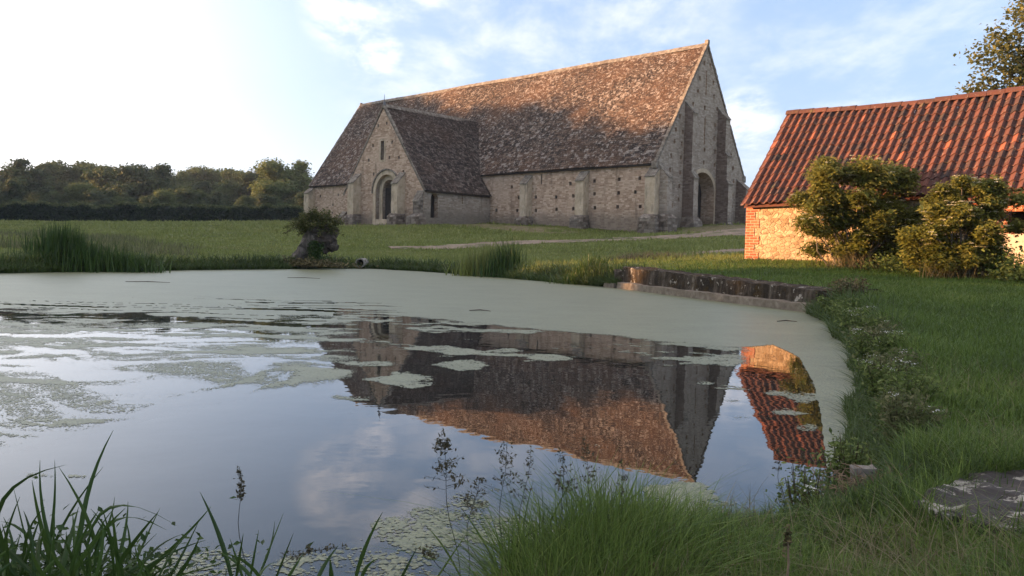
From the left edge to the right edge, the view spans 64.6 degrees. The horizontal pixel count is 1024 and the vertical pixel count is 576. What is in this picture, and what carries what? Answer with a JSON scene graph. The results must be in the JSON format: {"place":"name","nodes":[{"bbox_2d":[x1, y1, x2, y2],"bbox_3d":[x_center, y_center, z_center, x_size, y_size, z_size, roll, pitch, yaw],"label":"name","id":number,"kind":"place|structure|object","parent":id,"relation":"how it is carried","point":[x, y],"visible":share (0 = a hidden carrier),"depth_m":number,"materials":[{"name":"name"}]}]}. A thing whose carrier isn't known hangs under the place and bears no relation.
{"place":"outdoors","nodes":[
{"label":"outdoors","id":0,"kind":"place"},
{"bbox_2d":[0,228,201,256],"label":"rough grass","id":1,"kind":"structure","parent":0,"point":[118,237],"depth_m":32.62,"materials":[{"name":"green plant"}]},
{"bbox_2d":[0,297,833,575],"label":"pond water","id":2,"kind":"structure","parent":0,"point":[295,454],"depth_m":3.80,"materials":[{"name":"blue liquid"}]},
{"bbox_2d":[0,308,26,310],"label":"floating twig","id":3,"kind":"object","parent":2,"relation":"on","point":[11,309],"visible":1,"depth_m":9.69,"materials":[{"name":"brown wood"}]},
{"bbox_2d":[8,217,127,272],"bbox_3d":[-12.543,-1.230,22.893,3.433,1.625,2.081,1,3,0],"label":"reed clump","id":4,"kind":"object","parent":2,"relation":"on","point":[65,243],"visible":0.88,"depth_m":22.59,"materials":[{"name":"green plant"}]},
{"bbox_2d":[0,431,250,575],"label":"reed clump","id":5,"kind":"object","parent":2,"relation":"on","point":[50,542],"visible":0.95,"depth_m":1.67,"materials":[{"name":"green plant"}]},
{"bbox_2d":[80,235,171,272],"bbox_3d":[-11.505,-0.987,23.490,3.243,1.136,2.387,1,3,0],"label":"reed clump","id":6,"kind":"object","parent":2,"relation":"on","point":[119,261],"visible":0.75,"depth_m":23.43,"materials":[{"name":"green plant"}]},
{"bbox_2d":[125,281,169,282],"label":"floating twig","id":7,"kind":"object","parent":2,"relation":"on","point":[143,281],"visible":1,"depth_m":17.54,"materials":[{"name":"wood"}]},
{"bbox_2d":[233,465,246,575],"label":"seeding grass","id":8,"kind":"structure","parent":2,"relation":"on","point":[240,495],"depth_m":1.82,"materials":[{"name":"green plant"}]},
{"bbox_2d":[0,269,884,575],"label":"duckweed","id":9,"kind":"object","parent":2,"relation":"on","point":[810,343],"visible":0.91,"depth_m":9.91,"materials":[{"name":"green plant"}]},
{"bbox_2d":[442,236,507,275],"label":"reed clump","id":10,"kind":"object","parent":2,"relation":"on","point":[465,268],"visible":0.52,"depth_m":27.64,"materials":[{"name":"green plant"}]},
{"bbox_2d":[472,232,526,277],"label":"reed clump","id":11,"kind":"object","parent":2,"relation":"on","point":[505,259],"visible":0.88,"depth_m":26.79,"materials":[{"name":"green plant"}]},
{"bbox_2d":[0,222,1020,574],"bbox_3d":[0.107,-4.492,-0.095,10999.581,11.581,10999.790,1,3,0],"label":"ground","id":12,"kind":"structure","parent":0,"point":[484,226],"depth_m":45.10,"materials":[{"name":"green plant"}]},
{"bbox_2d":[0,178,28,220],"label":"broadleaf tree","id":13,"kind":"object","parent":12,"relation":"on","point":[11,189],"visible":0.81,"depth_m":137.75,"materials":[{"name":"green plant"}]},
{"bbox_2d":[0,157,56,201],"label":"broadleaf tree","id":14,"kind":"object","parent":12,"relation":"on","point":[20,171],"visible":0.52,"depth_m":156.41,"materials":[{"name":"green plant"}]},
{"bbox_2d":[22,188,60,203],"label":"broadleaf tree","id":15,"kind":"object","parent":12,"relation":"on","point":[40,194],"visible":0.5,"depth_m":145.02,"materials":[{"name":"green plant"}]},
{"bbox_2d":[30,161,71,195],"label":"broadleaf tree","id":16,"kind":"object","parent":12,"relation":"on","point":[52,171],"visible":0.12,"depth_m":175.50,"materials":[{"name":"green plant"}]},
{"bbox_2d":[47,159,97,185],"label":"broadleaf tree","id":17,"kind":"object","parent":12,"relation":"on","point":[74,173],"visible":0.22,"depth_m":181.34,"materials":[{"name":"green plant"}]},
{"bbox_2d":[61,181,98,205],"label":"broadleaf tree","id":18,"kind":"object","parent":12,"relation":"on","point":[75,191],"visible":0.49,"depth_m":147.77,"materials":[{"name":"green plant"}]},
{"bbox_2d":[72,160,99,184],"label":"broadleaf tree","id":19,"kind":"object","parent":12,"relation":"on","point":[89,165],"visible":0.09,"depth_m":185.67,"materials":[{"name":"green plant"}]},
{"bbox_2d":[76,189,116,205],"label":"broadleaf tree","id":20,"kind":"object","parent":12,"relation":"on","point":[98,197],"visible":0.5,"depth_m":144.24,"materials":[{"name":"green plant"}]},
{"bbox_2d":[81,163,124,197],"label":"broadleaf tree","id":21,"kind":"object","parent":12,"relation":"on","point":[101,176],"visible":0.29,"depth_m":166.57,"materials":[{"name":"green plant"}]},
{"bbox_2d":[101,192,135,218],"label":"broadleaf tree","id":22,"kind":"object","parent":12,"relation":"on","point":[123,196],"visible":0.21,"depth_m":144.82,"materials":[{"name":"green plant"}]},
{"bbox_2d":[100,161,174,202],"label":"broadleaf tree","id":23,"kind":"object","parent":12,"relation":"on","point":[139,181],"visible":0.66,"depth_m":154.64,"materials":[{"name":"green plant"}]},
{"bbox_2d":[139,195,159,204],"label":"broadleaf tree","id":24,"kind":"object","parent":12,"relation":"on","point":[143,200],"visible":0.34,"depth_m":142.19,"materials":[{"name":"green plant"}]},
{"bbox_2d":[0,200,303,221],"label":"field hedge","id":25,"kind":"object","parent":12,"relation":"on","point":[51,211],"visible":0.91,"depth_m":123.91,"materials":[{"name":"green plant"}]},
{"bbox_2d":[0,476,312,575],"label":"nettle patch","id":26,"kind":"object","parent":12,"relation":"on","point":[60,549],"visible":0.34,"depth_m":1.80,"materials":[{"name":"green plant"}]},
{"bbox_2d":[150,167,181,192],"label":"broadleaf tree","id":27,"kind":"object","parent":12,"relation":"on","point":[173,179],"visible":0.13,"depth_m":197.65,"materials":[{"name":"green plant"}]},
{"bbox_2d":[151,188,181,205],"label":"broadleaf tree","id":28,"kind":"object","parent":12,"relation":"on","point":[164,196],"visible":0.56,"depth_m":146.25,"materials":[{"name":"green plant"}]},
{"bbox_2d":[173,166,208,188],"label":"broadleaf tree","id":29,"kind":"object","parent":12,"relation":"on","point":[186,176],"visible":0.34,"depth_m":200.93,"materials":[{"name":"green plant"}]},
{"bbox_2d":[175,187,212,205],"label":"broadleaf tree","id":30,"kind":"object","parent":12,"relation":"on","point":[188,195],"visible":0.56,"depth_m":148.39,"materials":[{"name":"green plant"}]},
{"bbox_2d":[189,165,222,189],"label":"broadleaf tree","id":31,"kind":"object","parent":12,"relation":"on","point":[212,175],"visible":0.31,"depth_m":201.82,"materials":[{"name":"green plant"}]},
{"bbox_2d":[200,493,242,575],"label":"reed grass","id":32,"kind":"structure","parent":12,"relation":"on","point":[221,541],"depth_m":1.79,"materials":[{"name":"green plant"}]},
{"bbox_2d":[205,179,241,204],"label":"broadleaf tree","id":33,"kind":"object","parent":12,"relation":"on","point":[226,187],"visible":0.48,"depth_m":169.62,"materials":[{"name":"green plant"}]},
{"bbox_2d":[217,167,245,188],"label":"broadleaf tree","id":34,"kind":"object","parent":12,"relation":"on","point":[229,174],"visible":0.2,"depth_m":196.82,"materials":[{"name":"green plant"}]},
{"bbox_2d":[232,195,255,207],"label":"broadleaf tree","id":35,"kind":"object","parent":12,"relation":"on","point":[245,200],"visible":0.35,"depth_m":143.98,"materials":[{"name":"green plant"}]},
{"bbox_2d":[233,165,270,199],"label":"broadleaf tree","id":36,"kind":"object","parent":12,"relation":"on","point":[248,176],"visible":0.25,"depth_m":169.05,"materials":[{"name":"green plant"}]},
{"bbox_2d":[217,515,302,575],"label":"reed grass","id":37,"kind":"structure","parent":12,"relation":"on","point":[251,567],"depth_m":1.75,"materials":[{"name":"green plant"}]},
{"bbox_2d":[250,177,285,205],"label":"broadleaf tree","id":38,"kind":"object","parent":12,"relation":"on","point":[272,188],"visible":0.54,"depth_m":148.22,"materials":[{"name":"green plant"}]},
{"bbox_2d":[254,193,283,206],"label":"broadleaf tree","id":39,"kind":"object","parent":12,"relation":"on","point":[263,198],"visible":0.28,"depth_m":141.36,"materials":[{"name":"green plant"}]},
{"bbox_2d":[247,157,311,204],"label":"broadleaf tree","id":40,"kind":"object","parent":12,"relation":"on","point":[294,179],"visible":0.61,"depth_m":154.57,"materials":[{"name":"green plant"}]},
{"bbox_2d":[293,187,307,206],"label":"broadleaf tree","id":41,"kind":"object","parent":12,"relation":"on","point":[300,197],"visible":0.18,"depth_m":138.31,"materials":[{"name":"green plant"}]},
{"bbox_2d":[280,207,345,268],"bbox_3d":[-7.857,-1.874,31.893,2.740,2.682,1.716,1,3,0],"label":"pollard willow","id":42,"kind":"object","parent":12,"relation":"on","point":[319,230],"visible":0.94,"depth_m":31.54,"materials":[{"name":"green plant"}]},
{"bbox_2d":[280,542,347,565],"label":"seeding grass","id":43,"kind":"structure","parent":12,"relation":"on","point":[308,550],"depth_m":1.78,"materials":[{"name":"green plant"}]},
{"bbox_2d":[278,254,377,267],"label":"bank scrub","id":44,"kind":"object","parent":12,"relation":"on","point":[305,262],"visible":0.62,"depth_m":31.12,"materials":[{"name":"green plant"}]},
{"bbox_2d":[355,258,368,267],"bbox_3d":[-6.331,-1.065,34.268,0.400,0.390,1.050,1,3,0],"label":"outfall pipe","id":45,"kind":"object","parent":12,"relation":"on","point":[362,261],"visible":0.68,"depth_m":33.90,"materials":[{"name":"concrete"}]},
{"bbox_2d":[414,544,450,575],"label":"seeding grass","id":46,"kind":"structure","parent":12,"relation":"on","point":[431,554],"depth_m":1.83,"materials":[{"name":"green plant"}]},
{"bbox_2d":[424,429,468,567],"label":"seeding grass","id":47,"kind":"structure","parent":12,"relation":"on","point":[445,444],"depth_m":1.87,"materials":[{"name":"green plant"}]},
{"bbox_2d":[453,476,490,573],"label":"seeding grass","id":48,"kind":"structure","parent":12,"relation":"on","point":[481,480],"depth_m":1.87,"materials":[{"name":"green plant"}]},
{"bbox_2d":[0,218,980,275],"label":"field grass","id":49,"kind":"structure","parent":12,"relation":"on","point":[719,243],"depth_m":45.88,"materials":[{"name":"green plant"}]},
{"bbox_2d":[485,440,518,546],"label":"seeding grass","id":50,"kind":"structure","parent":12,"relation":"on","point":[507,462],"depth_m":1.92,"materials":[{"name":"green plant"}]},
{"bbox_2d":[0,248,1023,575],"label":"bank grass","id":51,"kind":"structure","parent":12,"relation":"on","point":[854,414],"depth_m":6.88,"materials":[{"name":"green plant"}]},
{"bbox_2d":[511,446,534,518],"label":"seeding grass","id":52,"kind":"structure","parent":12,"relation":"on","point":[527,473],"depth_m":1.92,"materials":[{"name":"green plant"}]},
{"bbox_2d":[303,39,748,233],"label":"tithe barn","id":53,"kind":"structure","parent":12,"relation":"on","point":[644,143],"depth_m":69.87,"materials":[{"name":"stone"}]},
{"bbox_2d":[379,139,385,161],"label":"window frame","id":54,"kind":"structure","parent":53,"relation":"in","point":[384,140],"depth_m":71.74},
{"bbox_2d":[385,188,390,218],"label":"door","id":55,"kind":"structure","parent":53,"relation":"in","point":[388,190],"depth_m":72.31,"materials":[{"name":"brown wood"}]},
{"bbox_2d":[430,195,433,217],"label":"side door","id":56,"kind":"structure","parent":53,"relation":"in","point":[432,197],"depth_m":69.39,"materials":[{"name":"wood"}]},
{"bbox_2d":[697,181,700,217],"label":"door","id":57,"kind":"structure","parent":53,"relation":"in","point":[699,188],"depth_m":68.65,"materials":[{"name":"wood"}]},
{"bbox_2d":[545,251,626,284],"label":"grass tussock","id":58,"kind":"object","parent":12,"relation":"on","point":[587,261],"depth_m":22.33,"materials":[{"name":"green plant"}]},
{"bbox_2d":[580,436,599,514],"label":"seeding grass","id":59,"kind":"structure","parent":12,"relation":"on","point":[590,475],"depth_m":2.02,"materials":[{"name":"green plant"}]},
{"bbox_2d":[615,459,629,504],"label":"seeding grass","id":60,"kind":"structure","parent":12,"relation":"on","point":[622,478],"depth_m":2.07,"materials":[{"name":"green plant"}]},
{"bbox_2d":[606,250,693,260],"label":"grass tussock","id":61,"kind":"object","parent":12,"relation":"on","point":[637,255],"depth_m":27.23,"materials":[{"name":"green plant"}]},
{"bbox_2d":[325,413,1023,575],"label":"foreground grass","id":62,"kind":"structure","parent":12,"relation":"on","point":[563,556],"depth_m":1.93,"materials":[{"name":"green plant"}]},
{"bbox_2d":[317,512,416,575],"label":"reed grass","id":63,"kind":"structure","parent":62,"relation":"on","point":[360,560],"depth_m":1.73,"materials":[{"name":"green plant"}]},
{"bbox_2d":[427,463,638,575],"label":"reed grass","id":64,"kind":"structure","parent":62,"relation":"on","point":[446,563],"depth_m":1.97,"materials":[{"name":"green plant"}]},
{"bbox_2d":[782,524,792,575],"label":"dead stalk","id":65,"kind":"object","parent":62,"relation":"on","point":[788,540],"visible":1,"depth_m":1.62,"materials":[{"name":"brown plant"}]},
{"bbox_2d":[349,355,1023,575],"bbox_3d":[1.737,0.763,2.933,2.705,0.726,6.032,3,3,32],"label":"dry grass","id":66,"kind":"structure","parent":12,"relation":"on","point":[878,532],"depth_m":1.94,"materials":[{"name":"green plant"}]},
{"bbox_2d":[603,266,883,311],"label":"retaining wall","id":67,"kind":"structure","parent":12,"relation":"on","point":[743,291],"depth_m":15.64,"materials":[{"name":"grey stone"}]},
{"bbox_2d":[772,445,783,500],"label":"seeding grass","id":68,"kind":"structure","parent":12,"relation":"on","point":[778,451],"depth_m":2.52,"materials":[{"name":"green plant"}]},
{"bbox_2d":[789,453,805,502],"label":"seeding grass","id":69,"kind":"structure","parent":12,"relation":"on","point":[802,458],"depth_m":2.53,"materials":[{"name":"green plant"}]},
{"bbox_2d":[765,457,837,512],"bbox_3d":[0.908,0.676,2.576,0.213,0.236,0.232,1,3,0],"label":"bank weed","id":70,"kind":"object","parent":12,"relation":"on","point":[804,488],"visible":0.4,"depth_m":2.57,"materials":[{"name":"green plant"}]},
{"bbox_2d":[811,294,858,316],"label":"bank weed","id":71,"kind":"object","parent":12,"relation":"on","point":[826,304],"visible":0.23,"depth_m":11.24,"materials":[{"name":"green plant"}]},
{"bbox_2d":[800,428,881,482],"bbox_3d":[1.265,0.660,3.034,0.298,0.245,0.246,0,3,-28],"label":"bank weed","id":72,"kind":"object","parent":12,"relation":"on","point":[841,449],"visible":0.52,"depth_m":3.01,"materials":[{"name":"green plant"}]},
{"bbox_2d":[811,247,881,270],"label":"bramble clump","id":73,"kind":"object","parent":12,"relation":"on","point":[851,264],"visible":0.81,"depth_m":19.04,"materials":[{"name":"green plant"}]},
{"bbox_2d":[823,276,871,295],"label":"bank weed","id":74,"kind":"object","parent":12,"relation":"on","point":[855,285],"visible":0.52,"depth_m":12.20,"materials":[{"name":"green plant"}]},
{"bbox_2d":[821,300,876,322],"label":"bank weed","id":75,"kind":"object","parent":12,"relation":"on","point":[841,307],"visible":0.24,"depth_m":9.75,"materials":[{"name":"green plant"}]},
{"bbox_2d":[795,455,916,507],"bbox_3d":[1.194,0.674,2.679,0.512,0.246,0.401,2,3,21],"label":"root tangle","id":76,"kind":"object","parent":12,"relation":"on","point":[859,470],"visible":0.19,"depth_m":2.68,"materials":[{"name":"plant"}]},
{"bbox_2d":[784,151,935,265],"bbox_3d":[8.390,-1.754,19.493,3.706,2.905,2.422,1,3,0],"label":"elder bush","id":77,"kind":"object","parent":12,"relation":"on","point":[874,217],"visible":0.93,"depth_m":19.08,"materials":[{"name":"green plant"}]},
{"bbox_2d":[834,302,893,336],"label":"bank weed","id":78,"kind":"object","parent":12,"relation":"on","point":[868,321],"visible":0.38,"depth_m":8.46,"materials":[{"name":"green plant"}]},
{"bbox_2d":[840,317,904,347],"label":"bank weed","id":79,"kind":"object","parent":12,"relation":"on","point":[880,326],"visible":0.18,"depth_m":7.32,"materials":[{"name":"green plant"}]},
{"bbox_2d":[844,326,915,361],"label":"bank weed","id":80,"kind":"object","parent":12,"relation":"on","point":[863,345],"visible":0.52,"depth_m":6.25,"materials":[{"name":"green plant"}]},
{"bbox_2d":[740,86,1023,275],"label":"outbuilding","id":81,"kind":"structure","parent":12,"relation":"on","point":[945,138],"depth_m":21.40,"materials":[{"name":"tile"}]},
{"bbox_2d":[1009,212,1023,221],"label":"window","id":82,"kind":"structure","parent":81,"relation":"in","point":[1017,214],"depth_m":18.37,"materials":[{"name":"black glass"}]},
{"bbox_2d":[851,355,920,403],"bbox_3d":[2.192,0.560,4.717,0.409,0.363,0.346,1,3,0],"label":"bank weed","id":83,"kind":"object","parent":12,"relation":"on","point":[872,376],"visible":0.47,"depth_m":4.73,"materials":[{"name":"green plant"}]},
{"bbox_2d":[846,346,929,383],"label":"bank weed","id":84,"kind":"object","parent":12,"relation":"on","point":[901,355],"visible":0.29,"depth_m":5.36,"materials":[{"name":"green leaf"}]},
{"bbox_2d":[834,243,949,274],"bbox_3d":[8.861,-0.637,18.519,2.904,0.800,2.116,1,3,0],"label":"nettle patch","id":85,"kind":"object","parent":12,"relation":"on","point":[895,266],"visible":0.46,"depth_m":18.45,"materials":[{"name":"green plant"}]},
{"bbox_2d":[869,384,950,443],"bbox_3d":[1.711,0.566,3.542,0.303,0.271,0.312,1,3,0],"label":"bank weed","id":86,"kind":"object","parent":12,"relation":"on","point":[892,410],"visible":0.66,"depth_m":3.50,"materials":[{"name":"green leaf"}]},
{"bbox_2d":[869,363,956,414],"bbox_3d":[2.004,0.550,4.125,0.393,0.314,0.368,1,3,0],"label":"bank weed","id":87,"kind":"object","parent":12,"relation":"on","point":[920,381],"visible":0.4,"depth_m":4.04,"materials":[{"name":"green plant"}]},
{"bbox_2d":[819,432,1023,541],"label":"slab edge grass","id":88,"kind":"structure","parent":12,"relation":"on","point":[921,491],"depth_m":2.31,"materials":[{"name":"green plant"}]},
{"bbox_2d":[902,258,998,280],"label":"bramble clump","id":89,"kind":"object","parent":12,"relation":"on","point":[963,271],"visible":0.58,"depth_m":16.86,"materials":[{"name":"plant"}]},
{"bbox_2d":[890,174,1023,277],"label":"elder bush","id":90,"kind":"object","parent":12,"relation":"on","point":[949,209],"visible":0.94,"depth_m":16.89,"materials":[{"name":"green plant"}]},
{"bbox_2d":[913,469,1023,537],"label":"stone slab","id":91,"kind":"structure","parent":12,"relation":"on","point":[994,488],"depth_m":2.33,"materials":[{"name":"grey stone"}]},
{"bbox_2d":[953,0,1023,94],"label":"maple tree","id":92,"kind":"object","parent":12,"relation":"on","point":[1011,70],"visible":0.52,"depth_m":32.44,"materials":[{"name":"green plant"}]},
{"bbox_2d":[962,241,1023,281],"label":"nettle patch","id":93,"kind":"object","parent":12,"relation":"on","point":[1011,271],"visible":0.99,"depth_m":16.35,"materials":[{"name":"green plant"}]},
{"bbox_2d":[0,0,1023,187],"label":"sky","id":94,"kind":"structure","parent":0,"point":[236,84],"materials":[{"name":"blue"}]},
{"bbox_2d":[388,227,745,248],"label":"gravel path","id":95,"kind":"structure","parent":0,"point":[739,231],"depth_m":49.00,"materials":[{"name":"beige gravel"}]},
{"bbox_2d":[553,447,582,519],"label":"seeding grass","id":96,"kind":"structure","parent":0,"point":[562,475],"depth_m":2.02,"materials":[{"name":"green plant"}]},
{"bbox_2d":[683,248,744,254],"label":"gravel path","id":97,"kind":"structure","parent":0,"point":[725,250],"depth_m":34.64,"materials":[{"name":"beige gravel"}]},
{"bbox_2d":[597,256,1023,506],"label":"lawn grass","id":98,"kind":"structure","parent":0,"point":[981,332],"depth_m":7.69,"materials":[{"name":"green plant"}]}
]}

